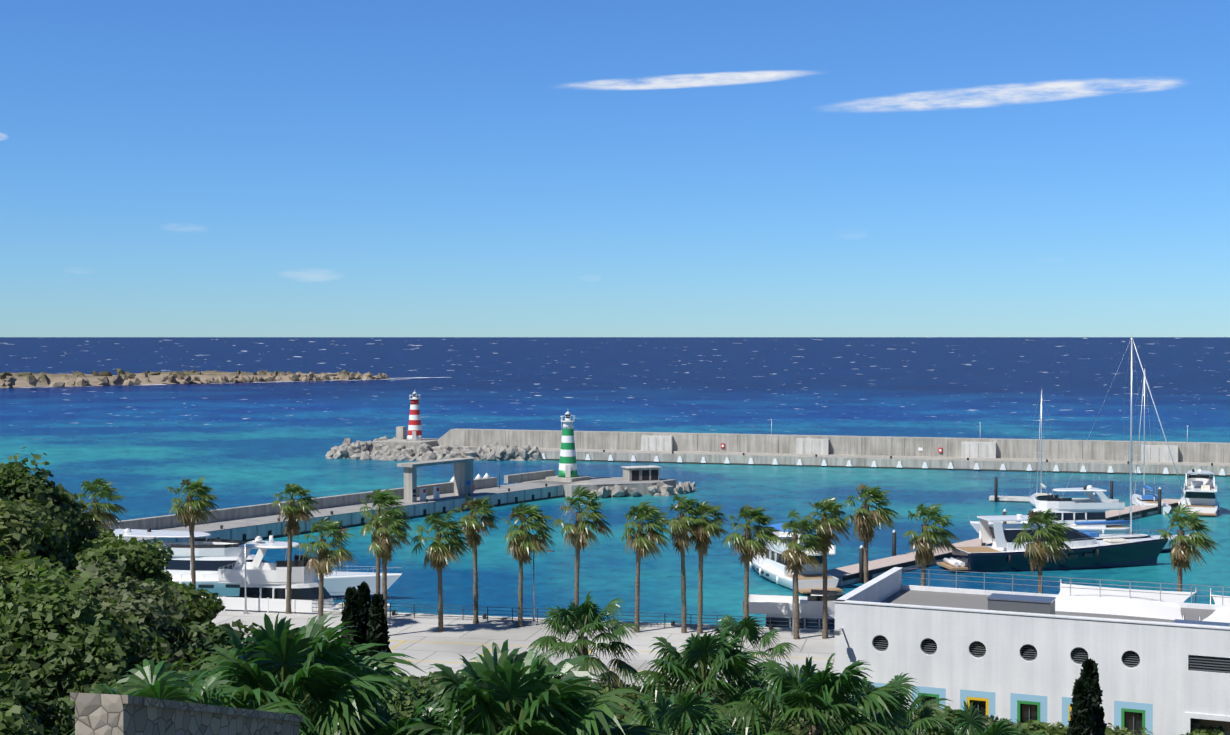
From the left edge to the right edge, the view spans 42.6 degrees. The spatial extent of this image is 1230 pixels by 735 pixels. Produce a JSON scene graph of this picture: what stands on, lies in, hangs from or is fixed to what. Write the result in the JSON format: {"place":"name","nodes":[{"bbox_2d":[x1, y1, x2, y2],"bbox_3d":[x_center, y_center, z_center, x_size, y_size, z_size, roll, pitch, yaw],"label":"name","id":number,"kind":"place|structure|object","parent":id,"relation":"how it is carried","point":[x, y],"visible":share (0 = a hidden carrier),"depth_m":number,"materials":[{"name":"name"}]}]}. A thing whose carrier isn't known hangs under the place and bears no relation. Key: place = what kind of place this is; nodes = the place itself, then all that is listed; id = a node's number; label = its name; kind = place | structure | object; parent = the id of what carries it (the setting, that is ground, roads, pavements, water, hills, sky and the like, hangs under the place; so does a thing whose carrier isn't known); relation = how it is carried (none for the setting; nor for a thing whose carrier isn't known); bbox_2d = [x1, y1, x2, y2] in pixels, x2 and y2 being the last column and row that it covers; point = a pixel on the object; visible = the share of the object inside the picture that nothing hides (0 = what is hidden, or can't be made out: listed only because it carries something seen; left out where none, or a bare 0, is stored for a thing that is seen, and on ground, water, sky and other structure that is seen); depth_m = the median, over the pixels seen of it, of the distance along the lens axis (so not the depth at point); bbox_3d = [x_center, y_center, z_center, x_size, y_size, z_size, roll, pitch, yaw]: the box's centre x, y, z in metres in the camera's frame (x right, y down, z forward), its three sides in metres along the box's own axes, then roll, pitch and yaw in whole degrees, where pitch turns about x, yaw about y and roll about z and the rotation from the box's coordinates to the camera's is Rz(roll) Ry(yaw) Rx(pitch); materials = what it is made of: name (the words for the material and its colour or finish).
{"place":"outdoors","nodes":[
{"label":"outdoors","id":0,"kind":"place"},
{"bbox_2d":[0,368,388,387],"bbox_3d":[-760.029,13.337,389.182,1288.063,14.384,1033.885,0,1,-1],"label":"headland terrain","id":1,"kind":"structure","parent":0,"point":[44,379],"depth_m":817.92,"materials":[{"name":"beige stone"}]},
{"bbox_2d":[212,609,834,687],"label":"promenade ground","id":2,"kind":"structure","parent":0,"point":[424,642],"depth_m":115.56,"materials":[{"name":"concrete"}]},
{"bbox_2d":[77,477,129,529],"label":"promenade palm","id":3,"kind":"object","parent":2,"relation":"on","point":[96,504],"visible":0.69,"depth_m":127.42,"materials":[{"name":"green plant"}]},
{"bbox_2d":[167,476,220,589],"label":"promenade palm","id":4,"kind":"object","parent":2,"relation":"on","point":[188,513],"visible":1,"depth_m":127.13,"materials":[{"name":"green plant"}]},
{"bbox_2d":[270,483,320,613],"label":"promenade palm","id":5,"kind":"object","parent":2,"relation":"on","point":[294,513],"visible":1,"depth_m":125.68,"materials":[{"name":"green plant"}]},
{"bbox_2d":[297,517,357,630],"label":"promenade palm","id":6,"kind":"object","parent":2,"relation":"on","point":[325,560],"visible":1,"depth_m":118.28,"materials":[{"name":"green plant"}]},
{"bbox_2d":[359,489,415,593],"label":"promenade palm","id":7,"kind":"object","parent":2,"relation":"on","point":[386,497],"visible":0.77,"depth_m":122.90,"materials":[{"name":"green plant"}]},
{"bbox_2d":[363,508,413,620],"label":"promenade palm","id":8,"kind":"object","parent":2,"relation":"on","point":[383,545],"visible":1,"depth_m":115.70,"materials":[{"name":"green plant"}]},
{"bbox_2d":[411,509,470,631],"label":"promenade palm","id":9,"kind":"object","parent":2,"relation":"on","point":[439,551],"visible":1,"depth_m":117.48,"materials":[{"name":"green plant"}]},
{"bbox_2d":[454,495,499,623],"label":"promenade palm","id":10,"kind":"object","parent":2,"relation":"on","point":[473,526],"visible":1,"depth_m":121.44,"materials":[{"name":"green plant"}]},
{"bbox_2d":[202,541,834,635],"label":"promenade railing and lamps","id":11,"kind":"object","parent":2,"relation":"on","point":[245,604],"visible":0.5,"depth_m":125.17,"materials":[{"name":"grey metal"}]},
{"bbox_2d":[503,502,557,626],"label":"promenade palm","id":12,"kind":"object","parent":2,"relation":"on","point":[521,543],"visible":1,"depth_m":119.48,"materials":[{"name":"green plant"}]},
{"bbox_2d":[552,485,613,629],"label":"promenade palm","id":13,"kind":"object","parent":2,"relation":"on","point":[577,533],"visible":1,"depth_m":118.45,"materials":[{"name":"green plant"}]},
{"bbox_2d":[621,501,674,632],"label":"promenade palm","id":14,"kind":"object","parent":2,"relation":"on","point":[642,543],"visible":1,"depth_m":117.25,"materials":[{"name":"green plant"}]},
{"bbox_2d":[662,494,713,632],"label":"promenade palm","id":15,"kind":"object","parent":2,"relation":"on","point":[681,537],"visible":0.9,"depth_m":117.27,"materials":[{"name":"green plant"}]},
{"bbox_2d":[683,501,728,633],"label":"promenade palm","id":16,"kind":"object","parent":2,"relation":"on","point":[701,547],"visible":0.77,"depth_m":117.06,"materials":[{"name":"green plant"}]},
{"bbox_2d":[721,505,782,635],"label":"promenade palm","id":17,"kind":"object","parent":2,"relation":"on","point":[747,545],"visible":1,"depth_m":115.92,"materials":[{"name":"green plant"}]},
{"bbox_2d":[767,510,828,639],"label":"promenade palm","id":18,"kind":"object","parent":2,"relation":"on","point":[795,556],"visible":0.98,"depth_m":114.65,"materials":[{"name":"green plant"}]},
{"bbox_2d":[802,496,852,638],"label":"promenade palm","id":19,"kind":"object","parent":2,"relation":"on","point":[824,525],"visible":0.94,"depth_m":115.35,"materials":[{"name":"green plant"}]},
{"bbox_2d":[843,484,902,583],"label":"promenade palm","id":20,"kind":"object","parent":2,"relation":"on","point":[865,520],"visible":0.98,"depth_m":113.77,"materials":[{"name":"green plant"}]},
{"bbox_2d":[903,503,962,585],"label":"promenade palm","id":21,"kind":"object","parent":2,"relation":"on","point":[924,546],"visible":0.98,"depth_m":113.24,"materials":[{"name":"green plant"}]},
{"bbox_2d":[1012,508,1074,593],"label":"promenade palm","id":22,"kind":"object","parent":2,"relation":"on","point":[1038,548],"visible":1,"depth_m":111.72,"materials":[{"name":"green plant"}]},
{"bbox_2d":[1155,503,1221,591],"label":"promenade palm","id":23,"kind":"object","parent":2,"relation":"on","point":[1183,552],"visible":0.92,"depth_m":109.04,"materials":[{"name":"green plant"}]},
{"bbox_2d":[0,337,1229,626],"bbox_3d":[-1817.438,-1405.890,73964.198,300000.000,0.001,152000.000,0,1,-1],"label":"sea water","id":24,"kind":"structure","parent":0,"point":[142,447],"depth_m":449.70,"materials":[{"name":"blue liquid"}]},
{"bbox_2d":[23,377,445,387],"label":"sea foam","id":25,"kind":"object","parent":24,"relation":"on","point":[256,382],"visible":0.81,"depth_m":853.44,"materials":[{"name":"white liquid"}]},
{"bbox_2d":[110,526,401,599],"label":"white yacht","id":26,"kind":"object","parent":24,"relation":"on","point":[212,556],"visible":0.35,"depth_m":145.84,"materials":[{"name":"white plastic"}]},
{"bbox_2d":[218,513,389,609],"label":"white yacht","id":27,"kind":"object","parent":24,"relation":"on","point":[266,580],"visible":0.48,"depth_m":129.60,"materials":[{"name":"white plastic"}]},
{"bbox_2d":[101,458,676,542],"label":"pier","id":28,"kind":"structure","parent":24,"relation":"on","point":[344,509],"depth_m":213.09,"materials":[{"name":"concrete"}]},
{"bbox_2d":[558,412,577,477],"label":"lighthouse","id":29,"kind":"object","parent":28,"relation":"on","point":[567,465],"visible":1,"depth_m":244.98,"materials":[{"name":"white paint"}]},
{"bbox_2d":[325,436,541,460],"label":"breakwater rocks","id":30,"kind":"object","parent":24,"relation":"in","point":[365,450],"visible":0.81,"depth_m":309.98,"materials":[{"name":"grey stone"}]},
{"bbox_2d":[587,481,695,497],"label":"mole rocks","id":31,"kind":"object","parent":24,"relation":"in","point":[660,488],"visible":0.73,"depth_m":238.78,"materials":[{"name":"grey stone"}]},
{"bbox_2d":[743,589,842,628],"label":"kiosk","id":32,"kind":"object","parent":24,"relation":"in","point":[810,608],"depth_m":120.38,"materials":[{"name":"white"}]},
{"bbox_2d":[750,523,842,593],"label":"yacht","id":33,"kind":"object","parent":24,"relation":"on","point":[771,568],"visible":0.42,"depth_m":151.69,"materials":[{"name":"white plastic"}]},
{"bbox_2d":[371,416,1229,476],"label":"breakwater","id":34,"kind":"object","parent":24,"relation":"in","point":[999,454],"visible":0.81,"depth_m":295.41,"materials":[{"name":"concrete"}]},
{"bbox_2d":[407,392,422,440],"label":"lighthouse","id":35,"kind":"object","parent":34,"relation":"on","point":[414,430],"visible":1,"depth_m":322.93,"materials":[{"name":"white paint"}]},
{"bbox_2d":[827,477,1181,585],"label":"marina pier","id":36,"kind":"structure","parent":24,"relation":"in","point":[849,574],"depth_m":167.08,"materials":[{"name":"brown wood"}]},
{"bbox_2d":[1028,390,1053,507],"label":"sailboat","id":37,"kind":"object","parent":24,"relation":"in","point":[1032,499],"visible":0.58,"depth_m":226.19,"materials":[{"name":"white plastic"}]},
{"bbox_2d":[936,514,1168,571],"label":"yacht","id":38,"kind":"object","parent":24,"relation":"on","point":[999,554],"visible":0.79,"depth_m":163.03,"materials":[{"name":"blue plastic"}]},
{"bbox_2d":[970,476,1136,535],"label":"white yacht","id":39,"kind":"object","parent":24,"relation":"on","point":[1070,511],"visible":0.48,"depth_m":188.39,"materials":[{"name":"white plastic"}]},
{"bbox_2d":[1052,337,1195,552],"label":"sloop","id":40,"kind":"object","parent":24,"relation":"in","point":[1098,536],"visible":0.29,"depth_m":175.75,"materials":[{"name":"white"}]},
{"bbox_2d":[1132,369,1170,513],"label":"sloop","id":41,"kind":"object","parent":24,"relation":"on","point":[1148,500],"visible":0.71,"depth_m":219.74,"materials":[{"name":"white plastic"}]},
{"bbox_2d":[1178,464,1219,515],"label":"yacht","id":42,"kind":"object","parent":24,"relation":"on","point":[1199,491],"visible":0.88,"depth_m":214.99,"materials":[{"name":"white plastic"}]},
{"bbox_2d":[0,0,1229,336],"label":"sky","id":43,"kind":"structure","parent":0,"point":[169,168],"materials":[{"name":"blue"}]},
{"bbox_2d":[835,602,1229,734],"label":"building","id":44,"kind":"structure","parent":0,"point":[1166,683],"depth_m":76.78,"materials":[{"name":"white paint"}]},
{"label":"hillside ground","id":45,"kind":"structure","parent":0,"visible":0},
{"bbox_2d":[70,692,302,734],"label":"garden stone wall","id":46,"kind":"structure","parent":45,"relation":"on","point":[104,714],"depth_m":15.62,"materials":[{"name":"grey stone"}]},
{"bbox_2d":[69,659,313,734],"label":"palm tree","id":47,"kind":"object","parent":45,"relation":"on","point":[150,685],"visible":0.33,"depth_m":26.52,"materials":[{"name":"green plant"}]},
{"bbox_2d":[175,611,425,734],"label":"palm tree","id":48,"kind":"object","parent":45,"relation":"on","point":[281,661],"visible":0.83,"depth_m":29.38,"materials":[{"name":"green plant"}]},
{"bbox_2d":[299,695,493,734],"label":"palm tree","id":49,"kind":"object","parent":45,"relation":"on","point":[425,711],"visible":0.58,"depth_m":30.03,"materials":[{"name":"green plant"}]},
{"bbox_2d":[0,485,950,727],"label":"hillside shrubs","id":50,"kind":"object","parent":45,"relation":"on","point":[37,647],"depth_m":40.77,"materials":[{"name":"green"}]},
{"bbox_2d":[392,639,669,734],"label":"palm tree","id":51,"kind":"object","parent":45,"relation":"on","point":[512,693],"visible":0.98,"depth_m":29.52,"materials":[{"name":"green plant"}]},
{"bbox_2d":[546,663,616,730],"bbox_3d":[-1.675,11.709,50.132,4.747,4.510,4.688,0,1,-1],"label":"palm tree","id":52,"kind":"object","parent":45,"relation":"on","point":[592,698],"visible":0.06,"depth_m":49.66,"materials":[{"name":"green plant"}]},
{"bbox_2d":[527,591,646,692],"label":"palm tree","id":53,"kind":"object","parent":45,"relation":"on","point":[573,617],"visible":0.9,"depth_m":71.60,"materials":[{"name":"green plant"}]},
{"bbox_2d":[0,447,1224,734],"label":"hillside shrubs","id":54,"kind":"object","parent":45,"relation":"on","point":[42,523],"visible":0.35,"depth_m":48.19,"materials":[{"name":"green plant"}]},
{"bbox_2d":[609,691,739,734],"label":"palm tree","id":55,"kind":"object","parent":45,"relation":"on","point":[694,716],"visible":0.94,"depth_m":35.84,"materials":[{"name":"green plant"}]},
{"bbox_2d":[621,625,788,734],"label":"palm tree","id":56,"kind":"object","parent":45,"relation":"on","point":[720,653],"visible":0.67,"depth_m":49.66,"materials":[{"name":"green plant"}]},
{"bbox_2d":[340,581,1106,734],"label":"cypress trees","id":57,"kind":"object","parent":45,"relation":"on","point":[363,611],"visible":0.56,"depth_m":64.55,"materials":[{"name":"green plant"}]},
{"bbox_2d":[688,614,799,717],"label":"palm tree","id":58,"kind":"object","parent":45,"relation":"on","point":[750,631],"visible":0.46,"depth_m":65.89,"materials":[{"name":"green plant"}]},
{"bbox_2d":[718,653,915,734],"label":"palm tree","id":59,"kind":"object","parent":45,"relation":"on","point":[804,689],"visible":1,"depth_m":45.75,"materials":[{"name":"green plant"}]},
{"bbox_2d":[823,672,957,734],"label":"palm tree","id":60,"kind":"object","parent":45,"relation":"on","point":[929,720],"visible":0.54,"depth_m":49.91,"materials":[{"name":"green plant"}]},
{"bbox_2d":[937,701,1047,734],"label":"palm tree","id":61,"kind":"object","parent":45,"relation":"on","point":[967,725],"visible":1,"depth_m":40.54,"materials":[{"name":"green plant"}]},
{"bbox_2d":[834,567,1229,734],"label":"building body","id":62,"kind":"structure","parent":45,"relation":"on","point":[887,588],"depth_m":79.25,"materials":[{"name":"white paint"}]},
{"bbox_2d":[1055,579,1229,622],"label":"terrace shade sails","id":63,"kind":"object","parent":62,"relation":"on","point":[1123,603],"visible":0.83,"depth_m":86.58}
]}

